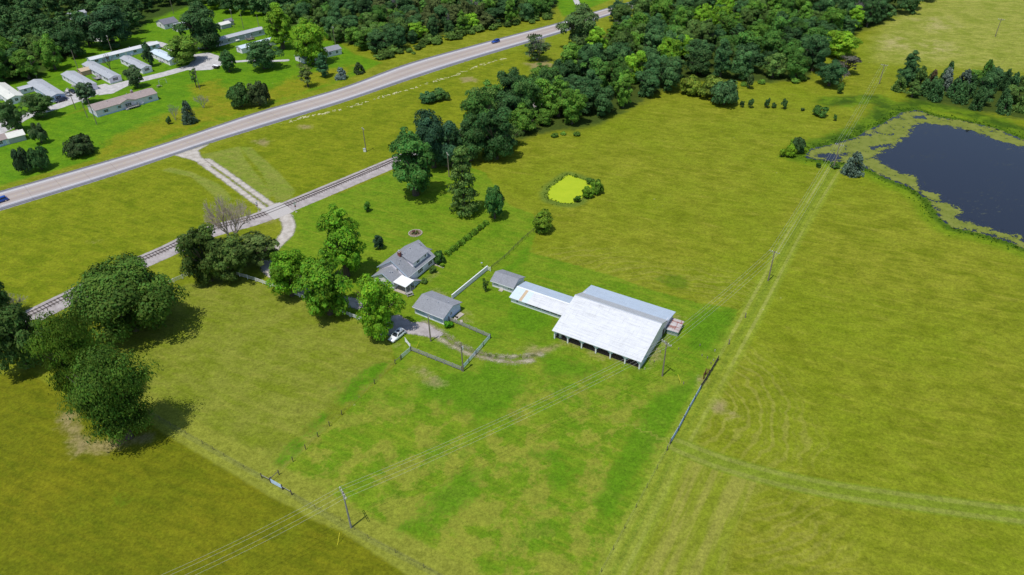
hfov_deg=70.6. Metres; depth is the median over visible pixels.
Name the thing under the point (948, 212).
pond algae
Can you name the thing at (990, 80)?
broadleaf tree
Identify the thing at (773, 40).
broadleaf tree
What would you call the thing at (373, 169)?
railway track
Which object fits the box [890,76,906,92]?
cedar tree
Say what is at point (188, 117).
cedar tree
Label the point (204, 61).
park road
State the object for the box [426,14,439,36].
broadleaf tree
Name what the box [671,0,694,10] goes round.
broadleaf tree
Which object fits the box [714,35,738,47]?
broadleaf tree
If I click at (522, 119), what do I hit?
broadleaf tree
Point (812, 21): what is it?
broadleaf tree
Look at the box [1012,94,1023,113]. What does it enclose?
cedar tree
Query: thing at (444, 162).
broadleaf tree
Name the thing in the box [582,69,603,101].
broadleaf tree
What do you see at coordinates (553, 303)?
barn wing
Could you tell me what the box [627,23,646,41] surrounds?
broadleaf tree
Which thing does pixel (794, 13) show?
broadleaf tree
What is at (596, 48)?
broadleaf tree
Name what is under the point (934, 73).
cedar tree
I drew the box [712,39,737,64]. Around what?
broadleaf tree
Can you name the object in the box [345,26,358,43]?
broadleaf tree
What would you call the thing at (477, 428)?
power wire
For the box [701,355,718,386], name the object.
corral fence
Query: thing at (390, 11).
broadleaf tree
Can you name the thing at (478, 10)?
broadleaf tree
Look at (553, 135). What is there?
bush
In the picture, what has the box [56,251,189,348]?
broadleaf tree
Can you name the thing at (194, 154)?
driveway mouth
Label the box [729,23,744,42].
broadleaf tree
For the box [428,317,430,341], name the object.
utility pole
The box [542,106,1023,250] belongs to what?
pond reeds
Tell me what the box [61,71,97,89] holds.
mobile home
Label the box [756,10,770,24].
broadleaf tree
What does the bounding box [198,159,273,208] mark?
driveway
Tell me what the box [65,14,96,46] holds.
broadleaf tree
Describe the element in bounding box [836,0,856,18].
broadleaf tree
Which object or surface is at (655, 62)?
broadleaf tree
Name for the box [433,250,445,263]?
bush
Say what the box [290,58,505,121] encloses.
mown clippings
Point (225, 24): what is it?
garden shed
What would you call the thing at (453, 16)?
broadleaf tree
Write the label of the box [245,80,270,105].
bush
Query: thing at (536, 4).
broadleaf tree
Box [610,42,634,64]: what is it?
broadleaf tree
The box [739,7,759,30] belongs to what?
broadleaf tree
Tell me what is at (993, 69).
broadleaf tree
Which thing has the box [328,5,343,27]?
broadleaf tree
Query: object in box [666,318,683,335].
tin shed
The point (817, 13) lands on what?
broadleaf tree
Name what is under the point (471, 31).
bush
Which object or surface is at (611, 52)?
broadleaf tree
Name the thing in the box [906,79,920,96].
broadleaf tree
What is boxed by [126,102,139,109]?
wooden deck
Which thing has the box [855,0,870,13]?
broadleaf tree
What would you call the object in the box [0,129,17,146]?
house
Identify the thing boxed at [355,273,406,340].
broadleaf tree
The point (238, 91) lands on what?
bush
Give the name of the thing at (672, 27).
broadleaf tree
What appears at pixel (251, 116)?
edge line
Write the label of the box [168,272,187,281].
board fence
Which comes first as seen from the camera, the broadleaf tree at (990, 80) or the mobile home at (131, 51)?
the broadleaf tree at (990, 80)
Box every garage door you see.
[416,309,424,315]
[433,316,441,322]
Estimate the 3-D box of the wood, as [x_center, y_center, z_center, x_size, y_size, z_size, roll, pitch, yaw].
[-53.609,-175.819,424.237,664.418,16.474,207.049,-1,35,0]
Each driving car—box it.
[0,195,7,201]
[491,38,499,43]
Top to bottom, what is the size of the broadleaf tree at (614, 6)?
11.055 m
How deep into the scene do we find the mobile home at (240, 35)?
371.99 m
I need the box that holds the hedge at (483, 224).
[443,220,489,256]
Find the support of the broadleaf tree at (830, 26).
on the ground
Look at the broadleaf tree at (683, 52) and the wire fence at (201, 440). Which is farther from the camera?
the broadleaf tree at (683, 52)
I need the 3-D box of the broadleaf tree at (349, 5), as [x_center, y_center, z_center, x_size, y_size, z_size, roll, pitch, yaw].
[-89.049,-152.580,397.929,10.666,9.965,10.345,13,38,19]
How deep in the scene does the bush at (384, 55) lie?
341.60 m
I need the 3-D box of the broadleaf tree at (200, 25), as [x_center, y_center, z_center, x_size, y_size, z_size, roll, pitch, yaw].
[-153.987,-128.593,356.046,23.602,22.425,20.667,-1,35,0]
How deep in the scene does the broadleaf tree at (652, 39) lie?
329.65 m
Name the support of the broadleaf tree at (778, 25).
on the ground
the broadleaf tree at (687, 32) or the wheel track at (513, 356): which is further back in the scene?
the broadleaf tree at (687, 32)
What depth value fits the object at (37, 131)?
267.71 m
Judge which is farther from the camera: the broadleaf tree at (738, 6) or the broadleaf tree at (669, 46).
the broadleaf tree at (738, 6)
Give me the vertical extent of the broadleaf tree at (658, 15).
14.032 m
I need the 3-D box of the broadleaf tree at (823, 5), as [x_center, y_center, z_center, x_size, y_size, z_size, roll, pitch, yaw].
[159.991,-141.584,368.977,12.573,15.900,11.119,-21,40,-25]
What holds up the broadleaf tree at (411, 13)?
on the ground
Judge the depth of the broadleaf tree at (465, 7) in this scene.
386.32 m
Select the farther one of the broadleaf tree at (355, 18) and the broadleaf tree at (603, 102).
the broadleaf tree at (355, 18)
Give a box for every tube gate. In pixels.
[269,478,281,487]
[400,346,410,359]
[461,333,490,366]
[671,384,701,440]
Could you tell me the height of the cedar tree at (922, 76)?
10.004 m
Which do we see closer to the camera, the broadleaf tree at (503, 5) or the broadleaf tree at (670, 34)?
the broadleaf tree at (670, 34)
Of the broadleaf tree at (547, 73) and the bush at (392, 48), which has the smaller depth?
the broadleaf tree at (547, 73)
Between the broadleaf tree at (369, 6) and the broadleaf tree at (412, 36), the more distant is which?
the broadleaf tree at (369, 6)
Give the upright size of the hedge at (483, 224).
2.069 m
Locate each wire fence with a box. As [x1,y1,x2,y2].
[149,412,244,468]
[278,359,395,474]
[291,492,437,571]
[600,450,666,572]
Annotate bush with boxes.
[10,146,31,172]
[26,145,51,169]
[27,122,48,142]
[62,133,94,157]
[165,116,170,123]
[225,82,249,106]
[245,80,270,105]
[373,53,382,59]
[380,52,389,59]
[381,49,393,56]
[386,44,397,51]
[396,48,403,53]
[412,44,421,49]
[418,91,435,103]
[419,38,429,44]
[420,278,426,283]
[424,34,435,41]
[429,265,436,272]
[431,38,441,44]
[431,87,450,100]
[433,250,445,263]
[444,32,457,39]
[444,321,453,326]
[454,29,465,35]
[466,28,474,33]
[474,24,484,31]
[488,24,497,29]
[503,21,511,26]
[511,20,518,24]
[542,12,552,19]
[550,133,557,137]
[573,196,580,201]
[582,185,594,197]
[590,178,603,194]
[679,74,701,94]
[698,74,725,97]
[709,79,738,104]
[748,99,753,107]
[757,79,765,83]
[764,98,770,107]
[779,149,785,156]
[781,98,787,108]
[785,143,796,155]
[791,78,799,82]
[792,137,805,152]
[812,105,828,116]
[830,162,839,167]
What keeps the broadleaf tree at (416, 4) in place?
on the ground
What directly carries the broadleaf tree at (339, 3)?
on the ground
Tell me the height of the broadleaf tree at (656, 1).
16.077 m
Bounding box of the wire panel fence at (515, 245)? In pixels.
[491,228,534,268]
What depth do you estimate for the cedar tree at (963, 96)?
282.46 m
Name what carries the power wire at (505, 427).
attached to the utility pole at (345, 498)
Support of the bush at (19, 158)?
on the ground
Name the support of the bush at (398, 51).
on the ground
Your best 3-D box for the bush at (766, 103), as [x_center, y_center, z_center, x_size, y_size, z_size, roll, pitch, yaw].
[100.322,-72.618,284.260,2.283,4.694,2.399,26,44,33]
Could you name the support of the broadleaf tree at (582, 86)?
on the ground
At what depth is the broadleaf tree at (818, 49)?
311.06 m
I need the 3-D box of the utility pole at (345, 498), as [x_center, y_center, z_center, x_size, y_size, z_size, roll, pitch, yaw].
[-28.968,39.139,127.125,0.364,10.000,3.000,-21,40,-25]
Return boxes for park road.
[0,39,288,133]
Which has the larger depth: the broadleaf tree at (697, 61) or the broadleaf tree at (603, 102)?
the broadleaf tree at (697, 61)
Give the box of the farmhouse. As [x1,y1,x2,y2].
[371,240,434,294]
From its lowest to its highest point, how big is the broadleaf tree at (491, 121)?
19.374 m
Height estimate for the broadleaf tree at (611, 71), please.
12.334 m
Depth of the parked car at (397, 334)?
172.52 m
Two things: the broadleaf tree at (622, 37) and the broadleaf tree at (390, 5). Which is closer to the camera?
the broadleaf tree at (622, 37)
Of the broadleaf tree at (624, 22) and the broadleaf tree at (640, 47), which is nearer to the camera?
the broadleaf tree at (640, 47)
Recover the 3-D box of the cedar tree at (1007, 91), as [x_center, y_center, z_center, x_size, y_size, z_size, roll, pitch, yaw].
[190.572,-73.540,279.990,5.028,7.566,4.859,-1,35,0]
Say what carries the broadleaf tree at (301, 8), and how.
on the ground
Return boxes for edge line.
[2,11,599,193]
[2,15,602,205]
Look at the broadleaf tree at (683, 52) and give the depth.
331.16 m
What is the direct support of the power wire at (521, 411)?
attached to the utility pole at (345, 498)
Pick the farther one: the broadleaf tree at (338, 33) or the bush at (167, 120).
the broadleaf tree at (338, 33)
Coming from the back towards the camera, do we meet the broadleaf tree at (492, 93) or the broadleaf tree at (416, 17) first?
the broadleaf tree at (416, 17)
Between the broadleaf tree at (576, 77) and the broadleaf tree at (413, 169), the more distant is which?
the broadleaf tree at (576, 77)
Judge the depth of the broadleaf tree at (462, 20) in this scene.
369.88 m
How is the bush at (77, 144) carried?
on the ground
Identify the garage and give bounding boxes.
[412,291,461,324]
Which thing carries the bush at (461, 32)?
on the ground
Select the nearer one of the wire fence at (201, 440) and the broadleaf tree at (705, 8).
the wire fence at (201, 440)
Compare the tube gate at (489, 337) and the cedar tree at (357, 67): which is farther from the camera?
the cedar tree at (357, 67)
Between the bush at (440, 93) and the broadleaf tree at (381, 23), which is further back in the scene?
the broadleaf tree at (381, 23)
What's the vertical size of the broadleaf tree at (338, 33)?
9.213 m
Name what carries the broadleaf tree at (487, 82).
on the ground
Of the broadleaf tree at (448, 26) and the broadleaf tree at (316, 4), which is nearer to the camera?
the broadleaf tree at (448, 26)
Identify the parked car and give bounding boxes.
[54,96,67,102]
[388,327,405,342]
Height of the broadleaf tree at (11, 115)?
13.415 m
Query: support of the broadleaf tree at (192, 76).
on the ground
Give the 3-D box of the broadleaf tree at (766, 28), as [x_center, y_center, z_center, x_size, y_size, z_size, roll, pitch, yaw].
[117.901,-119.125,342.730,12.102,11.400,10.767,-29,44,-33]
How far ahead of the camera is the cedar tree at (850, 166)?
235.06 m
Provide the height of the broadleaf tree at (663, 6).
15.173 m
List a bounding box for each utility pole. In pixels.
[339,487,351,527]
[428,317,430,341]
[460,342,463,371]
[661,339,671,376]
[767,250,779,280]
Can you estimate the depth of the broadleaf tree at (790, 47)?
315.83 m
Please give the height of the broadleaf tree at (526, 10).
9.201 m
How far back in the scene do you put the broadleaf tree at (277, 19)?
350.73 m
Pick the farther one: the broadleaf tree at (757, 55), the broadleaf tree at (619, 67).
the broadleaf tree at (757, 55)
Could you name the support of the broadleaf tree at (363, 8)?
on the ground
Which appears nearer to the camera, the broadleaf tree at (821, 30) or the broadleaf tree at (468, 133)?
the broadleaf tree at (468, 133)
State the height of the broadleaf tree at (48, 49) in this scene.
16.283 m
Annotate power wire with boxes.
[190,494,343,572]
[198,499,342,573]
[340,344,652,486]
[346,343,659,487]
[348,347,660,492]
[348,348,664,496]
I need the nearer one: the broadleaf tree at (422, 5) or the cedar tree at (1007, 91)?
the cedar tree at (1007, 91)
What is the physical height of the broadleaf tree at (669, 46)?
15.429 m
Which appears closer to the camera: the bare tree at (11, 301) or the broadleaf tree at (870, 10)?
the bare tree at (11, 301)
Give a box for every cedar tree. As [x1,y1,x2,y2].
[181,100,198,124]
[335,67,346,80]
[353,62,364,74]
[839,151,864,177]
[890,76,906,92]
[911,67,921,83]
[913,65,927,88]
[917,78,931,96]
[927,81,944,102]
[929,69,937,80]
[939,68,947,89]
[942,67,953,91]
[945,77,961,98]
[946,60,954,82]
[951,81,969,104]
[958,68,971,83]
[968,82,975,98]
[968,85,986,110]
[969,74,977,90]
[981,59,993,81]
[995,88,1010,106]
[995,94,1012,115]
[997,68,1011,91]
[1002,72,1019,95]
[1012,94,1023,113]
[1018,75,1023,92]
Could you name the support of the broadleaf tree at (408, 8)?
on the ground
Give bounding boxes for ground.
[0,0,1023,574]
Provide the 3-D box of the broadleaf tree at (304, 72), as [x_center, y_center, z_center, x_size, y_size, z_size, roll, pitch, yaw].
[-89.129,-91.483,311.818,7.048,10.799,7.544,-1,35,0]
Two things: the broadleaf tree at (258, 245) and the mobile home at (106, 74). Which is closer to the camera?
the broadleaf tree at (258, 245)
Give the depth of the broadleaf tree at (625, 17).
366.10 m
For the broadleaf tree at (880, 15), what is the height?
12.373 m
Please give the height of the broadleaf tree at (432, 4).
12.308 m
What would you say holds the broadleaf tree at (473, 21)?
on the ground
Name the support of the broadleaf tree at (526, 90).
on the ground
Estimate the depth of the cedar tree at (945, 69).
295.85 m
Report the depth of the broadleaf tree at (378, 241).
204.06 m
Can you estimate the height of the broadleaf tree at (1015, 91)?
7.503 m
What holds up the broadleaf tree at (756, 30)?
on the ground
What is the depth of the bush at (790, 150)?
247.14 m
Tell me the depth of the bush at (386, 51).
343.58 m
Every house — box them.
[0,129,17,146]
[155,16,178,28]
[294,55,317,63]
[325,44,341,56]
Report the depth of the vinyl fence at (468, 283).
190.22 m
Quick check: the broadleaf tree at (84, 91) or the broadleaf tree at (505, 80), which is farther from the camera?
the broadleaf tree at (84, 91)
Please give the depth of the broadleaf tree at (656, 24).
335.14 m
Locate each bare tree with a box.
[6,292,26,306]
[102,54,113,68]
[168,104,176,119]
[194,95,209,107]
[203,195,252,236]
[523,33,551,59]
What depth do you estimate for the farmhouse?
191.79 m
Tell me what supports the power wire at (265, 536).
attached to the utility pole at (345, 498)
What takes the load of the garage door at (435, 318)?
in the garage
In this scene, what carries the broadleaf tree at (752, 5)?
on the ground
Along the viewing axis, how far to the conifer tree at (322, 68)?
321.09 m
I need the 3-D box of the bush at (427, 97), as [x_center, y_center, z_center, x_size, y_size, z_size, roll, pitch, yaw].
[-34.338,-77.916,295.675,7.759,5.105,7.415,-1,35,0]
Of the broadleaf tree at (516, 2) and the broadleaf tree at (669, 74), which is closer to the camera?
the broadleaf tree at (669, 74)
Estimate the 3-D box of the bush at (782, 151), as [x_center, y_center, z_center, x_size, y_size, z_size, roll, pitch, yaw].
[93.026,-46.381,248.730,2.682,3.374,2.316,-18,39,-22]
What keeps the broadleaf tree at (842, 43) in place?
on the ground
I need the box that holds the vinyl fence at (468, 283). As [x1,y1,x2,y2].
[452,266,487,297]
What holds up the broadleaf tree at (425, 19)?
on the ground
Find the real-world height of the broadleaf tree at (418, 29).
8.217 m
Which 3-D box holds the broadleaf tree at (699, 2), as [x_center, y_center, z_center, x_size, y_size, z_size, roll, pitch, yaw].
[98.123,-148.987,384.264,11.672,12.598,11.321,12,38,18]
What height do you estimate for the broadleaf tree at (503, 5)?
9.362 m
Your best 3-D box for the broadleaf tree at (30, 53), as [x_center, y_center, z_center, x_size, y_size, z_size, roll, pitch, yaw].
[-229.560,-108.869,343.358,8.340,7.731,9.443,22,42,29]
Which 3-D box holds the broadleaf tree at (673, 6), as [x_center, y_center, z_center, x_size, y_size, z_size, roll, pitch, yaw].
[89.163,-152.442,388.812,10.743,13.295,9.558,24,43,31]
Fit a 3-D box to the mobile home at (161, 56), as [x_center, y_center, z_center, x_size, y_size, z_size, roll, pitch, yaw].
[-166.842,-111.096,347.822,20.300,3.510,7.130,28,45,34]
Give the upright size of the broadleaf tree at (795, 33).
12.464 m
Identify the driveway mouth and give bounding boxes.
[176,145,276,207]
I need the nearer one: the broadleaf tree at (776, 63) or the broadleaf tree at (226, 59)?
the broadleaf tree at (776, 63)
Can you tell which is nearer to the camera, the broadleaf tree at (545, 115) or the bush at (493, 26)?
the broadleaf tree at (545, 115)
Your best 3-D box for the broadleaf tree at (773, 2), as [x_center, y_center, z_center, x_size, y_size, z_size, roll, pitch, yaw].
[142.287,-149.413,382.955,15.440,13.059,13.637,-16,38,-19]
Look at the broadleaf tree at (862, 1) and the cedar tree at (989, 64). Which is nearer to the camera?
the cedar tree at (989, 64)
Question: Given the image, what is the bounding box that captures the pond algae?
[807,110,1023,247]
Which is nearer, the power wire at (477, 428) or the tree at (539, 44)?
the power wire at (477, 428)
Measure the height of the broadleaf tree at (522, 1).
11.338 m
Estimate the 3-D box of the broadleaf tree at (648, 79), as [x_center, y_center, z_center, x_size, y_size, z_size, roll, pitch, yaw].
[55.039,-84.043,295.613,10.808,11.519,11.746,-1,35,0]
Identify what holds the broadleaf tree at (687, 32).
on the ground
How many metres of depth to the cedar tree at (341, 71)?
320.50 m
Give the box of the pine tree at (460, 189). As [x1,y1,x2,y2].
[446,145,481,217]
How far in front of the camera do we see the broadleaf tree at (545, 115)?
272.86 m
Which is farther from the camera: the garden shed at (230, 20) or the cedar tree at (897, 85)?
the garden shed at (230, 20)
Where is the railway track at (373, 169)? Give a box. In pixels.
[27,152,412,314]
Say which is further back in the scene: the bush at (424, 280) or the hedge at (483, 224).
the hedge at (483, 224)
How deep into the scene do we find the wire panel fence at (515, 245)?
203.54 m
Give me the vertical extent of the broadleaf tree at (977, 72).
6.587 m
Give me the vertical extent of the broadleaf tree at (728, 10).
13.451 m
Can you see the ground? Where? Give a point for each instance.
(856, 408)
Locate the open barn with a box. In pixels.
[552,285,675,368]
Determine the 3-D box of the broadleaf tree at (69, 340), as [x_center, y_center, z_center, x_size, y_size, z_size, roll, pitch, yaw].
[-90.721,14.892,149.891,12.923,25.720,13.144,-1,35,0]
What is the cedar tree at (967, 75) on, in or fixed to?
on the ground
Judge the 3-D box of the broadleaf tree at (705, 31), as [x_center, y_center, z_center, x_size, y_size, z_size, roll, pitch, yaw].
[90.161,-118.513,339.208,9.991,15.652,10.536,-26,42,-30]
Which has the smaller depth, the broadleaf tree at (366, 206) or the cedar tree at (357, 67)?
the broadleaf tree at (366, 206)
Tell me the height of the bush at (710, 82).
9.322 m
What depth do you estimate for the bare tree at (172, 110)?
284.54 m
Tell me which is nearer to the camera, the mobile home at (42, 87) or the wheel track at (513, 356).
the wheel track at (513, 356)
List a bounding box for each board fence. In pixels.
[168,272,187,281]
[236,272,358,319]
[412,347,461,370]
[448,316,490,336]
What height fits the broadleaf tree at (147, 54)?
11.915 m
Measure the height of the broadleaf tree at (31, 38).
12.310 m
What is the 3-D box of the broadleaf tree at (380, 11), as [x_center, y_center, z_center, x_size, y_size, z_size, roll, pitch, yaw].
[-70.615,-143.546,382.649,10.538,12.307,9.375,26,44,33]
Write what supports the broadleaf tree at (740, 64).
on the ground
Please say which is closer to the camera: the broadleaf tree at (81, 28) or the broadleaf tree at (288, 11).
the broadleaf tree at (81, 28)
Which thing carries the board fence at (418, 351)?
on the ground
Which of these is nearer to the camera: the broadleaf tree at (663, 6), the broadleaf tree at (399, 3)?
the broadleaf tree at (663, 6)
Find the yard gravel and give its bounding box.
[356,302,442,337]
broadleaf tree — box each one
[0,37,12,51]
[0,48,11,81]
[0,99,28,130]
[0,281,11,306]
[0,303,51,373]
[2,47,18,74]
[6,49,40,78]
[18,92,53,117]
[21,309,104,403]
[22,49,39,60]
[24,33,41,57]
[32,33,63,69]
[50,32,66,54]
[55,27,86,57]
[55,339,163,444]
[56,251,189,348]
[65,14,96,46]
[74,5,131,48]
[74,82,95,102]
[122,64,143,87]
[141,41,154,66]
[162,35,203,63]
[172,0,221,49]
[175,222,227,285]
[189,68,196,86]
[203,233,250,281]
[218,49,235,71]
[238,230,279,265]
[245,39,284,68]
[262,2,293,48]
[265,248,307,296]
[284,3,299,22]
[289,248,353,317]
[291,17,328,64]
[292,1,311,19]
[296,0,311,15]
[296,14,314,23]
[296,63,312,86]
[310,0,322,15]
[313,7,327,27]
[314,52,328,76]
[316,203,366,277]
[320,1,331,16]
[320,15,339,38]
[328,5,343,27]
[329,0,346,11]
[329,24,345,42]
[338,15,355,35]
[339,7,350,16]
[342,0,358,15]
[342,15,358,26]
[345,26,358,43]
[353,28,373,49]
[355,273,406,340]
[356,0,369,14]
[356,0,372,11]
[358,12,371,24]
[361,23,382,32]
[363,12,377,26]
[363,201,370,210]
[366,28,391,52]
[368,22,391,27]
[371,0,385,6]
[371,4,387,22]
[373,235,383,248]
[377,23,390,32]
[384,2,394,9]
[387,8,405,17]
[387,23,405,47]
[387,126,434,195]
[388,16,409,38]
[389,11,406,25]
[395,0,414,9]
[398,4,414,12]
[404,10,415,18]
[405,6,420,14]
[405,13,423,27]
[407,30,417,43]
[408,21,428,37]
[411,0,419,10]
[413,108,455,167]
[419,0,427,11]
[420,9,429,15]
[421,13,441,28]
[425,0,444,12]
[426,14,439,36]
[434,4,448,27]
[436,125,451,166]
[441,4,457,19]
[441,120,462,166]
[444,20,454,32]
[446,7,458,25]
[456,10,469,29]
[456,113,485,160]
[457,0,472,15]
[459,0,475,11]
[459,87,493,122]
[464,13,478,26]
[466,87,497,113]
[470,2,485,23]
[473,107,517,160]
[478,0,495,10]
[479,12,496,27]
[482,278,488,291]
[483,79,503,110]
[484,7,503,22]
[484,185,504,218]
[494,90,520,122]
[496,123,524,145]
[497,0,505,15]
[497,67,521,103]
[504,0,518,21]
[505,0,518,9]
[507,102,538,132]
[512,76,542,113]
[516,0,528,9]
[518,2,533,19]
[527,0,542,16]
[528,62,554,81]
[532,66,558,83]
[532,208,553,233]
[533,78,551,111]
[534,108,552,124]
[540,0,553,12]
[544,74,569,116]
[546,75,575,107]
[552,58,574,78]
[555,2,598,45]
[557,88,587,123]
[560,42,581,74]
[565,78,596,113]
[568,74,582,79]
[572,43,592,76]
[579,56,610,89]
[581,42,604,61]
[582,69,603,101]
[585,26,608,48]
[590,84,613,116]
[600,42,626,61]
[604,21,624,48]
[605,54,630,97]
[606,59,633,86]
[607,0,633,18]
[608,27,635,53]
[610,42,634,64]
[611,3,632,22]
[613,69,634,107]
[620,19,631,30]
[621,15,630,23]
[624,50,646,82]
[627,12,649,31]
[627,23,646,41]
[629,0,651,16]
[630,31,644,52]
[632,0,652,15]
[633,45,645,53]
[635,68,659,95]
[642,28,664,53]
[642,46,661,63]
[642,54,667,83]
[644,18,667,37]
[649,0,672,25]
[649,0,673,15]
[651,13,665,24]
[657,37,680,63]
[658,57,681,90]
[663,24,681,37]
[665,30,685,49]
[667,56,687,77]
[668,0,676,9]
[669,4,695,26]
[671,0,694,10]
[673,7,688,28]
[675,34,692,56]
[676,27,696,50]
[684,39,714,58]
[684,49,711,74]
[687,19,705,33]
[691,0,707,17]
[692,5,703,21]
[694,18,717,43]
[700,11,716,22]
[701,0,715,7]
[702,3,719,20]
[710,24,725,44]
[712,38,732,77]
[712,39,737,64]
[713,3,733,27]
[714,0,736,6]
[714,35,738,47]
[717,10,743,34]
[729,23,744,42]
[729,50,753,79]
[731,0,749,19]
[733,30,766,52]
[734,41,764,71]
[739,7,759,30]
[741,0,766,20]
[743,24,765,47]
[746,74,754,88]
[752,19,765,26]
[754,0,769,13]
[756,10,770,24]
[757,22,770,35]
[758,53,787,77]
[760,28,786,54]
[761,50,777,64]
[765,3,791,25]
[767,0,794,11]
[769,16,792,39]
[775,11,798,32]
[779,38,804,60]
[781,0,795,17]
[782,25,802,43]
[786,48,812,78]
[788,9,799,25]
[791,19,808,37]
[793,0,807,10]
[796,34,813,54]
[798,1,813,19]
[798,16,817,31]
[802,25,828,37]
[803,34,832,70]
[808,0,818,8]
[810,9,824,25]
[812,0,838,12]
[815,20,839,36]
[816,59,847,85]
[817,7,847,30]
[824,30,863,57]
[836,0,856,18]
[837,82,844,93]
[839,55,862,69]
[840,15,860,33]
[849,5,864,27]
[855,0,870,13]
[862,0,880,26]
[872,0,886,23]
[895,67,915,84]
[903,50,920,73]
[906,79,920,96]
[929,76,944,89]
[971,69,982,80]
[976,72,1000,93]
[976,86,994,103]
[983,65,1003,74]
[984,67,996,77]
[997,70,1012,84]
[1008,84,1023,102]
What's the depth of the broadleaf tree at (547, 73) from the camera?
291.21 m
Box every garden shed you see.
[5,129,26,143]
[16,84,33,93]
[77,66,91,75]
[216,21,230,28]
[223,18,233,24]
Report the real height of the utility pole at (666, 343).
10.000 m
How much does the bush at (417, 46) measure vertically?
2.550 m
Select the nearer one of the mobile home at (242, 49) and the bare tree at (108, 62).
the bare tree at (108, 62)
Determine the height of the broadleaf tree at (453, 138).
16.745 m
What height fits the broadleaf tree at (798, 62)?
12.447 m
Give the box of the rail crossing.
[260,202,293,219]
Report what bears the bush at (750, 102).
on the ground
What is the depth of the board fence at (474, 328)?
175.25 m
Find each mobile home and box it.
[0,82,23,103]
[27,79,65,102]
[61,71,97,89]
[81,61,121,83]
[86,88,158,116]
[87,41,159,63]
[119,55,152,73]
[150,49,177,65]
[216,27,264,46]
[235,37,287,53]
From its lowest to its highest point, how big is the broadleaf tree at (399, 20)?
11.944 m
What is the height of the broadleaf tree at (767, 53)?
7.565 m
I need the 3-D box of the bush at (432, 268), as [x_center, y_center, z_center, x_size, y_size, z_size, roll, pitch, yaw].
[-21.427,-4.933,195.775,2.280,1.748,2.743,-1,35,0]
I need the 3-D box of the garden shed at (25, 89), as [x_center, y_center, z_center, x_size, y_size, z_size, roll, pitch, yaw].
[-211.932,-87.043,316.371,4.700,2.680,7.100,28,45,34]
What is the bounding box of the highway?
[0,2,634,210]
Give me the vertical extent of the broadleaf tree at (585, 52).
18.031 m
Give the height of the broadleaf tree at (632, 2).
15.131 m
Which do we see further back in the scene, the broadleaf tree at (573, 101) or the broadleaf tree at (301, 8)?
the broadleaf tree at (301, 8)
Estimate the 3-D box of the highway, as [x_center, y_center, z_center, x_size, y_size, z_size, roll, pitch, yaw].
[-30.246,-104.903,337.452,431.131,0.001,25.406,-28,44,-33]
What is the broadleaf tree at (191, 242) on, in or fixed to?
on the ground
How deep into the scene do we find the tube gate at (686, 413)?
150.14 m
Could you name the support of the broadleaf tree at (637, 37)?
on the ground
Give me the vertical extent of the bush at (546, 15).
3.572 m
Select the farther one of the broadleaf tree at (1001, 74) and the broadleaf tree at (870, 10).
the broadleaf tree at (870, 10)
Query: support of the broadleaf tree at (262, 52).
on the ground
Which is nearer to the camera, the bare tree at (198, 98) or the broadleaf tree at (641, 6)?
the bare tree at (198, 98)
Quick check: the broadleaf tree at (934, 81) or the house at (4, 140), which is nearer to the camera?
the house at (4, 140)
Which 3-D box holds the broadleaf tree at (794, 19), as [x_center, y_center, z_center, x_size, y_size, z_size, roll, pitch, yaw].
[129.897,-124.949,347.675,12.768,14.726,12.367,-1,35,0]
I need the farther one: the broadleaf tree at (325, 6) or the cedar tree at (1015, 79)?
the broadleaf tree at (325, 6)
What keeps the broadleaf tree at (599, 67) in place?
on the ground
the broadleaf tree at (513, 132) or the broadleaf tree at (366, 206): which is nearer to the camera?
the broadleaf tree at (366, 206)
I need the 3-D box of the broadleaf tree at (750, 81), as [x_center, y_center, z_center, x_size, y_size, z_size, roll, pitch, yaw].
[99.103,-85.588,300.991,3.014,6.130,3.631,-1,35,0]
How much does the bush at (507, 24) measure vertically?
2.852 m
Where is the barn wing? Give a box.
[509,281,572,318]
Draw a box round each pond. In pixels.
[548,175,590,202]
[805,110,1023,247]
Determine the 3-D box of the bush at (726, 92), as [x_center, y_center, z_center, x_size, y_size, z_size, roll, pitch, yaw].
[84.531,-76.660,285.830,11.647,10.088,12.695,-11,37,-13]
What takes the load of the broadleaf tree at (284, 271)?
on the ground
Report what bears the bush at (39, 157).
on the ground
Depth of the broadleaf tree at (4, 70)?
323.19 m
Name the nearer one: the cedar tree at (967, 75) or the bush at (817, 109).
the bush at (817, 109)
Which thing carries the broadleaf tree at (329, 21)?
on the ground
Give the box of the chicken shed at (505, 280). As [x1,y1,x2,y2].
[490,269,524,292]
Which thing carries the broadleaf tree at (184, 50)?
on the ground
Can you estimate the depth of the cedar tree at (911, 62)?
300.39 m
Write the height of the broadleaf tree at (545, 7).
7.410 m
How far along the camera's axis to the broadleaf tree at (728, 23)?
350.95 m
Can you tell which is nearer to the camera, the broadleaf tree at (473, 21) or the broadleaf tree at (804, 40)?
the broadleaf tree at (804, 40)
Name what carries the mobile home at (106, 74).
on the ground
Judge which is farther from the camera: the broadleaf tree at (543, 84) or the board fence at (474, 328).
the broadleaf tree at (543, 84)
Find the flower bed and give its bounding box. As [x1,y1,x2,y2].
[408,229,422,236]
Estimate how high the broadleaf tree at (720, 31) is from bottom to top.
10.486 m
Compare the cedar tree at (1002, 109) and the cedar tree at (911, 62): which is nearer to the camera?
the cedar tree at (1002, 109)
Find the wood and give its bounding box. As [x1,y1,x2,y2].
[0,0,923,51]
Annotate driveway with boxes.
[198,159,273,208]
[260,213,359,308]
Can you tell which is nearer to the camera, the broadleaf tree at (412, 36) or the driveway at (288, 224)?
the driveway at (288, 224)
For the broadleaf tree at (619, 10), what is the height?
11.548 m
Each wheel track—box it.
[422,321,543,358]
[438,337,533,363]
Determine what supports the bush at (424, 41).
on the ground

